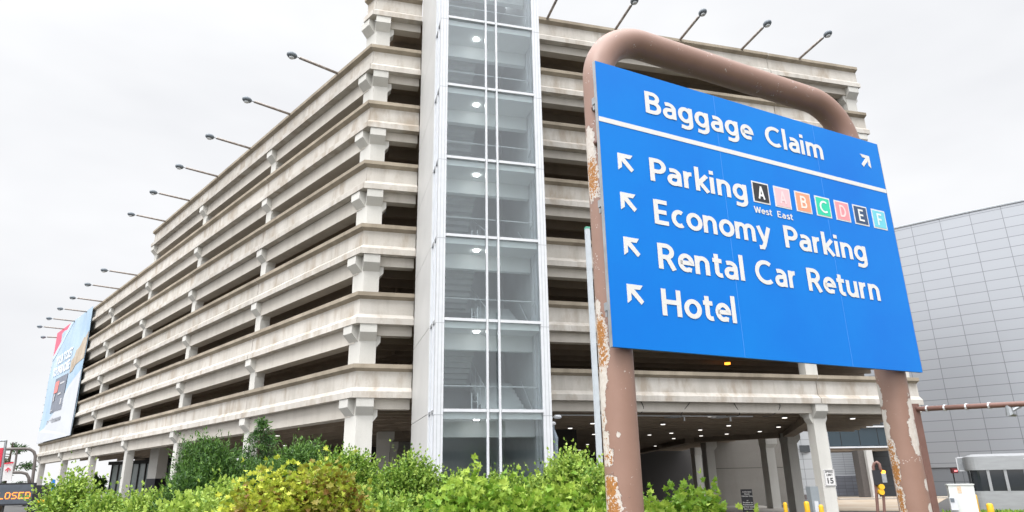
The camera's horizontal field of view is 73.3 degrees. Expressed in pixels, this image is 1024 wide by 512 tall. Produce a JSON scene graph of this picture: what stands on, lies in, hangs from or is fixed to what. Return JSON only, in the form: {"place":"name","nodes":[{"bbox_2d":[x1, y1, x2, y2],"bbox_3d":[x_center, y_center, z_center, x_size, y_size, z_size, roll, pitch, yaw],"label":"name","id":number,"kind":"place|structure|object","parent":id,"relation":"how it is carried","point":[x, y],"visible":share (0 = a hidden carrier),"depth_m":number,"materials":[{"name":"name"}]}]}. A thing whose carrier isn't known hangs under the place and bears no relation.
{"place":"outdoors","nodes":[
{"label":"outdoors","id":0,"kind":"place"},
{"bbox_2d":[4,489,950,511],"bbox_3d":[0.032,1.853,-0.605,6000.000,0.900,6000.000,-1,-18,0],"label":"ground","id":1,"kind":"structure","parent":0,"point":[944,505],"depth_m":72.48,"materials":[{"name":"concrete"}]},
{"bbox_2d":[0,440,13,482],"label":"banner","id":2,"kind":"object","parent":1,"relation":"on","point":[6,470],"visible":0.97,"depth_m":39.00,"materials":[{"name":"fabric"}]},
{"bbox_2d":[0,442,39,511],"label":"pine tree","id":3,"kind":"object","parent":1,"relation":"on","point":[29,465],"visible":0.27,"depth_m":43.40,"materials":[{"name":"green plant"}]},
{"bbox_2d":[6,447,36,482],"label":"pipe gantry","id":4,"kind":"object","parent":1,"relation":"on","point":[30,479],"visible":0.8,"depth_m":42.73,"materials":[{"name":"grey metal"}]},
{"bbox_2d":[0,483,50,511],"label":"message board","id":5,"kind":"object","parent":1,"relation":"on","point":[10,493],"visible":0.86,"depth_m":35.34,"materials":[{"name":"black paint"}]},
{"bbox_2d":[19,452,138,511],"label":"shrub","id":6,"kind":"object","parent":1,"relation":"on","point":[59,499],"visible":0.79,"depth_m":13.50,"materials":[{"name":"green plant"}]},
{"bbox_2d":[69,485,136,511],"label":"shrub","id":7,"kind":"object","parent":1,"relation":"on","point":[97,505],"visible":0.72,"depth_m":12.96,"materials":[{"name":"green plant"}]},
{"bbox_2d":[104,480,163,511],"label":"shrub","id":8,"kind":"object","parent":1,"relation":"on","point":[134,503],"visible":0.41,"depth_m":12.49,"materials":[{"name":"green plant"}]},
{"bbox_2d":[149,458,217,511],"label":"shrub","id":9,"kind":"object","parent":1,"relation":"on","point":[183,483],"visible":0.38,"depth_m":11.93,"materials":[{"name":"green plant"}]},
{"bbox_2d":[142,483,226,511],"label":"shrub","id":10,"kind":"object","parent":1,"relation":"on","point":[188,503],"visible":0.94,"depth_m":5.98,"materials":[{"name":"green plant"}]},
{"bbox_2d":[160,426,254,498],"bbox_3d":[-5.589,4.525,12.589,1.738,2.792,1.776,-1,-18,0],"label":"conifer","id":11,"kind":"object","parent":1,"relation":"on","point":[220,458],"visible":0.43,"depth_m":12.66,"materials":[{"name":"green plant"}]},
{"bbox_2d":[164,468,257,508],"bbox_3d":[-2.904,2.981,6.768,1.249,1.738,1.199,-13,-21,32],"label":"shrub","id":12,"kind":"object","parent":1,"relation":"on","point":[221,487],"visible":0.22,"depth_m":6.97,"materials":[{"name":"green plant"}]},
{"bbox_2d":[219,451,289,507],"bbox_3d":[-4.618,4.651,12.365,1.854,2.238,1.838,-1,-18,0],"label":"shrub","id":13,"kind":"object","parent":1,"relation":"on","point":[251,466],"visible":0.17,"depth_m":12.45,"materials":[{"name":"green plant"}]},
{"bbox_2d":[229,415,281,468],"bbox_3d":[-4.945,4.708,13.514,3.360,3.072,3.456,-1,-18,0],"label":"conifer","id":14,"kind":"object","parent":1,"relation":"on","point":[262,424],"visible":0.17,"depth_m":13.64,"materials":[{"name":"green plant"}]},
{"bbox_2d":[195,454,348,511],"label":"shrub","id":15,"kind":"object","parent":1,"relation":"on","point":[262,488],"visible":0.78,"depth_m":4.85,"materials":[{"name":"green plant"}]},
{"bbox_2d":[267,427,330,480],"bbox_3d":[-4.104,4.667,13.114,1.764,2.797,1.802,-1,-18,0],"label":"conifer","id":16,"kind":"object","parent":1,"relation":"on","point":[304,454],"visible":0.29,"depth_m":13.19,"materials":[{"name":"green plant"}]},
{"bbox_2d":[250,445,379,511],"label":"shrub","id":17,"kind":"object","parent":1,"relation":"on","point":[328,490],"visible":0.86,"depth_m":4.92,"materials":[{"name":"green plant"}]},
{"bbox_2d":[286,452,374,509],"bbox_3d":[-2.471,3.571,8.978,1.470,1.976,1.324,-1,-18,0],"label":"shrub","id":18,"kind":"object","parent":1,"relation":"on","point":[345,468],"visible":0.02,"depth_m":9.17,"materials":[{"name":"green plant"}]},
{"bbox_2d":[311,441,385,497],"bbox_3d":[-2.664,4.087,10.932,1.920,2.217,1.633,-1,-18,0],"label":"shrub","id":19,"kind":"object","parent":1,"relation":"on","point":[363,469],"visible":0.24,"depth_m":11.01,"materials":[{"name":"green plant"}]},
{"bbox_2d":[355,477,425,511],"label":"shrub","id":20,"kind":"object","parent":1,"relation":"on","point":[397,505],"visible":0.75,"depth_m":6.39,"materials":[{"name":"green plant"}]},
{"bbox_2d":[361,439,447,509],"bbox_3d":[-1.660,3.975,10.628,1.703,2.208,1.693,11,-22,-33],"label":"shrub","id":21,"kind":"object","parent":1,"relation":"on","point":[408,475],"visible":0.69,"depth_m":10.49,"materials":[{"name":"green plant"}]},
{"bbox_2d":[387,453,512,511],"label":"shrub","id":22,"kind":"object","parent":1,"relation":"on","point":[469,496],"visible":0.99,"depth_m":5.08,"materials":[{"name":"green plant"}]},
{"bbox_2d":[430,464,478,501],"bbox_3d":[-0.799,4.161,10.622,1.483,1.824,1.479,5,-19,-19],"label":"shrub","id":23,"kind":"object","parent":1,"relation":"on","point":[454,476],"visible":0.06,"depth_m":10.74,"materials":[{"name":"green plant"}]},
{"bbox_2d":[411,0,553,482],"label":"stair tower","id":24,"kind":"structure","parent":1,"relation":"on","point":[476,336],"depth_m":27.30,"materials":[{"name":"glass"}]},
{"bbox_2d":[483,462,532,491],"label":"shrub","id":25,"kind":"object","parent":1,"relation":"on","point":[514,480],"visible":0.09,"depth_m":10.39,"materials":[{"name":"green plant"}]},
{"bbox_2d":[456,463,561,511],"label":"shrub","id":26,"kind":"object","parent":1,"relation":"on","point":[516,499],"visible":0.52,"depth_m":5.32,"materials":[{"name":"green plant"}]},
{"bbox_2d":[519,437,603,497],"bbox_3d":[0.792,3.673,9.735,1.778,2.149,1.674,-1,-18,0],"label":"shrub","id":27,"kind":"object","parent":1,"relation":"on","point":[564,465],"visible":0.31,"depth_m":9.74,"materials":[{"name":"green plant"}]},
{"bbox_2d":[519,460,606,511],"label":"shrub","id":28,"kind":"object","parent":1,"relation":"on","point":[570,500],"visible":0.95,"depth_m":5.20,"materials":[{"name":"green plant"}]},
{"bbox_2d":[580,485,605,509],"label":"shrub","id":29,"kind":"object","parent":1,"relation":"on","point":[603,500],"visible":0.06,"depth_m":5.80,"materials":[{"name":"green plant"}]},
{"bbox_2d":[584,226,602,466],"bbox_3d":[2.275,3.630,18.653,0.132,9.406,0.132,4,-19,-15],"label":"service pole","id":30,"kind":"object","parent":1,"relation":"on","point":[598,437],"visible":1,"depth_m":18.97,"materials":[{"name":"grey metal"}]},
{"bbox_2d":[565,455,645,502],"bbox_3d":[1.157,3.493,8.762,1.240,1.866,1.102,-1,-18,0],"label":"shrub","id":31,"kind":"object","parent":1,"relation":"on","point":[597,476],"visible":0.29,"depth_m":8.80,"materials":[{"name":"green plant"}]},
{"bbox_2d":[643,479,679,511],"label":"shrub","id":32,"kind":"object","parent":1,"relation":"on","point":[651,507],"visible":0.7,"depth_m":5.87,"materials":[{"name":"green plant"}]},
{"bbox_2d":[657,469,758,511],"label":"shrub","id":33,"kind":"object","parent":1,"relation":"on","point":[689,500],"visible":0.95,"depth_m":5.87,"materials":[{"name":"green plant"}]},
{"bbox_2d":[583,28,932,511],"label":"guide sign","id":34,"kind":"object","parent":1,"relation":"on","point":[721,227],"visible":1,"depth_m":5.99,"materials":[{"name":"blue metal"}]},
{"bbox_2d":[804,501,809,511],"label":"bollard","id":35,"kind":"object","parent":1,"relation":"on","point":[806,506],"visible":1,"depth_m":28.70,"materials":[{"name":"yellow metal"}]},
{"bbox_2d":[805,486,820,511],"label":"electrical box","id":36,"kind":"object","parent":1,"relation":"on","point":[813,498],"visible":0.94,"depth_m":29.54,"materials":[{"name":"white paint"}]},
{"bbox_2d":[797,432,837,498],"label":"service building","id":37,"kind":"structure","parent":1,"relation":"on","point":[806,464],"depth_m":74.42,"materials":[{"name":"white paint"}]},
{"bbox_2d":[799,445,809,451],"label":"window","id":38,"kind":"structure","parent":37,"relation":"in","point":[803,448],"depth_m":74.68,"materials":[{"name":"glass"}]},
{"bbox_2d":[818,505,823,511],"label":"bollard","id":39,"kind":"object","parent":1,"relation":"on","point":[821,508],"visible":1,"depth_m":26.77,"materials":[{"name":"yellow metal"}]},
{"bbox_2d":[831,422,895,495],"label":"service bay","id":40,"kind":"object","parent":1,"relation":"on","point":[843,466],"depth_m":84.29,"materials":[{"name":"metal"}]},
{"bbox_2d":[831,452,854,474],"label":"roller door","id":41,"kind":"structure","parent":40,"relation":"in","point":[842,462],"depth_m":85.22,"materials":[{"name":"white metal"}]},
{"bbox_2d":[872,461,886,511],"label":"gate signal","id":42,"kind":"object","parent":1,"relation":"on","point":[879,478],"visible":1,"depth_m":25.33,"materials":[{"name":"black paint"}]},
{"bbox_2d":[945,484,978,511],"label":"utility cabinet","id":43,"kind":"object","parent":1,"relation":"on","point":[961,497],"visible":1,"depth_m":28.57,"materials":[{"name":"white metal"}]},
{"bbox_2d":[950,468,957,483],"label":"lane signal","id":44,"kind":"object","parent":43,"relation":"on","point":[953,470],"visible":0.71,"depth_m":48.75,"materials":[{"name":"red"}]},
{"bbox_2d":[912,401,1023,511],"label":"clearance bar","id":45,"kind":"object","parent":1,"relation":"on","point":[1008,406],"visible":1,"depth_m":8.99,"materials":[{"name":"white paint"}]},
{"bbox_2d":[955,453,1023,510],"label":"toll booth","id":46,"kind":"object","parent":1,"relation":"on","point":[997,480],"visible":0.93,"depth_m":33.26,"materials":[{"name":"silver metal"}]},
{"bbox_2d":[986,503,994,511],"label":"bollard","id":47,"kind":"object","parent":1,"relation":"on","point":[990,507],"visible":1,"depth_m":26.68,"materials":[{"name":"yellow metal"}]},
{"bbox_2d":[0,0,1023,486],"label":"sky","id":48,"kind":"structure","parent":0,"point":[101,101],"materials":[{"name":"white"}]},
{"bbox_2d":[650,500,788,511],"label":"garage floor","id":49,"kind":"structure","parent":0,"point":[760,509],"depth_m":52.04,"materials":[{"name":"concrete"}]},
{"bbox_2d":[92,473,108,493],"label":"tree","id":50,"kind":"object","parent":49,"relation":"on","point":[104,482],"visible":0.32,"depth_m":78.09,"materials":[{"name":"green plant"}]},
{"bbox_2d":[108,459,190,497],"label":"lobby","id":51,"kind":"object","parent":49,"relation":"on","point":[139,471],"visible":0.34,"depth_m":73.46,"materials":[{"name":"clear glass"}]},
{"bbox_2d":[144,447,168,504],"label":"wrapped column","id":52,"kind":"structure","parent":49,"relation":"on","point":[157,467],"depth_m":52.86,"materials":[{"name":"concrete"}]},
{"bbox_2d":[35,0,923,511],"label":"parking garage","id":53,"kind":"structure","parent":49,"relation":"on","point":[273,282],"depth_m":36.66,"materials":[{"name":"concrete"}]},
{"bbox_2d":[37,325,63,329],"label":"floodlight","id":54,"kind":"object","parent":53,"relation":"attached to","point":[39,326],"visible":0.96,"depth_m":76.47,"materials":[{"name":"metal"}]},
{"bbox_2d":[46,317,74,321],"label":"floodlight","id":55,"kind":"object","parent":53,"relation":"attached to","point":[48,318],"visible":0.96,"depth_m":72.94,"materials":[{"name":"metal"}]},
{"bbox_2d":[36,306,92,443],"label":"advertising banner","id":56,"kind":"object","parent":53,"relation":"attached to","point":[61,397],"visible":1,"depth_m":71.40,"materials":[{"name":"white"}]},
{"bbox_2d":[57,307,86,311],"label":"floodlight","id":57,"kind":"object","parent":53,"relation":"attached to","point":[59,308],"visible":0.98,"depth_m":69.04,"materials":[{"name":"metal"}]},
{"bbox_2d":[69,296,102,301],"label":"floodlight","id":58,"kind":"object","parent":53,"relation":"attached to","point":[72,297],"visible":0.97,"depth_m":65.32,"materials":[{"name":"metal"}]},
{"bbox_2d":[84,283,118,289],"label":"floodlight","id":59,"kind":"object","parent":53,"relation":"attached to","point":[87,284],"visible":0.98,"depth_m":61.19,"materials":[{"name":"metal"}]},
{"bbox_2d":[101,268,136,275],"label":"floodlight","id":60,"kind":"object","parent":53,"relation":"attached to","point":[103,270],"visible":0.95,"depth_m":57.20,"materials":[{"name":"metal"}]},
{"bbox_2d":[127,212,165,221],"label":"floodlight","id":61,"kind":"object","parent":53,"relation":"attached to","point":[130,214],"visible":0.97,"depth_m":53.93,"materials":[{"name":"metal"}]},
{"bbox_2d":[149,190,189,200],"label":"floodlight","id":62,"kind":"object","parent":53,"relation":"attached to","point":[153,192],"visible":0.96,"depth_m":50.02,"materials":[{"name":"metal"}]},
{"bbox_2d":[175,164,217,176],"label":"floodlight","id":63,"kind":"object","parent":53,"relation":"attached to","point":[179,166],"visible":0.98,"depth_m":46.10,"materials":[{"name":"metal"}]},
{"bbox_2d":[205,134,250,148],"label":"floodlight","id":64,"kind":"object","parent":53,"relation":"attached to","point":[209,136],"visible":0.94,"depth_m":42.25,"materials":[{"name":"metal"}]},
{"bbox_2d":[242,96,289,114],"bbox_3d":[-13.563,-8.316,38.708,3.252,0.330,0.390,15,-24,-40],"label":"floodlight","id":65,"kind":"object","parent":53,"relation":"attached to","point":[246,99],"visible":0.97,"depth_m":38.30,"materials":[{"name":"metal"}]},
{"bbox_2d":[287,51,337,73],"bbox_3d":[-9.861,-9.637,34.861,3.252,0.330,0.390,15,-24,-40],"label":"floodlight","id":66,"kind":"object","parent":53,"relation":"attached to","point":[291,55],"visible":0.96,"depth_m":34.47,"materials":[{"name":"metal"}]},
{"bbox_2d":[546,0,557,18],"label":"floodlight","id":67,"kind":"object","parent":53,"relation":"attached to","point":[551,9],"visible":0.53,"depth_m":35.77,"materials":[{"name":"metal"}]},
{"bbox_2d":[552,415,561,425],"bbox_3d":[1.861,7.161,29.948,0.586,0.457,0.593,-1,-18,0],"label":"security camera","id":68,"kind":"object","parent":53,"relation":"attached to","point":[556,417],"visible":0.73,"depth_m":29.76,"materials":[{"name":"white paint"}]},
{"bbox_2d":[615,0,638,29],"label":"floodlight","id":69,"kind":"object","parent":53,"relation":"attached to","point":[633,2],"visible":0.95,"depth_m":36.01,"materials":[{"name":"metal"}]},
{"bbox_2d":[558,414,752,420],"bbox_3d":[6.934,7.770,32.913,10.100,0.275,0.650,4,-19,-15],"label":"lighting rail","id":70,"kind":"object","parent":53,"relation":"hanging from","point":[711,416],"visible":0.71,"depth_m":33.04,"materials":[{"name":"metal"}]},
{"bbox_2d":[679,8,706,39],"bbox_3d":[9.700,-12.410,37.465,0.390,0.330,3.202,4,-19,-15],"label":"floodlight","id":71,"kind":"object","parent":53,"relation":"attached to","point":[702,12],"visible":0.95,"depth_m":36.81,"materials":[{"name":"metal"}]},
{"bbox_2d":[637,402,779,416],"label":"hanging cables","id":72,"kind":"object","parent":53,"relation":"hanging from","point":[726,415],"visible":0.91,"depth_m":32.78,"materials":[{"name":"black rubber"}]},
{"bbox_2d":[740,489,753,511],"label":"notice board","id":73,"kind":"object","parent":53,"relation":"attached to","point":[747,500],"visible":1,"depth_m":35.91,"materials":[{"name":"black paint"}]},
{"bbox_2d":[741,20,771,49],"bbox_3d":[13.466,-12.156,38.444,0.390,0.330,3.202,4,-19,-15],"label":"floodlight","id":74,"kind":"object","parent":53,"relation":"attached to","point":[766,23],"visible":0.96,"depth_m":37.82,"materials":[{"name":"metal"}]},
{"bbox_2d":[799,30,831,58],"bbox_3d":[17.184,-11.906,39.410,0.390,0.330,3.202,4,-19,-15],"label":"floodlight","id":75,"kind":"object","parent":53,"relation":"attached to","point":[827,34],"visible":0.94,"depth_m":38.78,"materials":[{"name":"metal"}]},
{"bbox_2d":[823,469,836,485],"bbox_3d":[15.235,10.632,32.979,0.620,0.760,0.035,4,-19,-15],"label":"speed limit sign","id":76,"kind":"object","parent":53,"relation":"attached to","point":[829,478],"visible":1,"depth_m":32.97,"materials":[{"name":"white metal"}]},
{"bbox_2d":[552,426,557,463],"bbox_3d":[1.904,9.538,29.304,0.236,4.800,0.217,-8,-19,21],"label":"downpipe","id":77,"kind":"object","parent":49,"relation":"on","point":[555,437],"visible":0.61,"depth_m":29.72,"materials":[{"name":"grey metal"}]},
{"bbox_2d":[714,438,787,505],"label":"retaining wall","id":78,"kind":"structure","parent":49,"relation":"on","point":[738,465],"depth_m":60.44,"materials":[{"name":"concrete"}]},
{"bbox_2d":[783,502,787,511],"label":"bollard","id":79,"kind":"object","parent":49,"relation":"on","point":[785,506],"visible":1,"depth_m":31.63,"materials":[{"name":"yellow metal"}]},
{"bbox_2d":[827,426,887,496],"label":"glazed bridge","id":80,"kind":"structure","parent":0,"point":[862,444],"depth_m":77.98,"materials":[{"name":"white paint"}]},
{"bbox_2d":[837,496,947,510],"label":"dirt lot","id":81,"kind":"structure","parent":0,"point":[862,505],"depth_m":57.42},
{"bbox_2d":[837,497,947,499],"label":"kerb","id":82,"kind":"structure","parent":81,"relation":"on","point":[872,498],"depth_m":68.47,"materials":[{"name":"concrete"}]},
{"bbox_2d":[864,199,1023,495],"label":"terminal hall","id":83,"kind":"structure","parent":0,"point":[963,273],"depth_m":77.92,"materials":[{"name":"silver metal"}]},
{"bbox_2d":[942,509,1023,511],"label":"grass","id":84,"kind":"structure","parent":0,"point":[999,510],"depth_m":31.19,"materials":[{"name":"green plant"}]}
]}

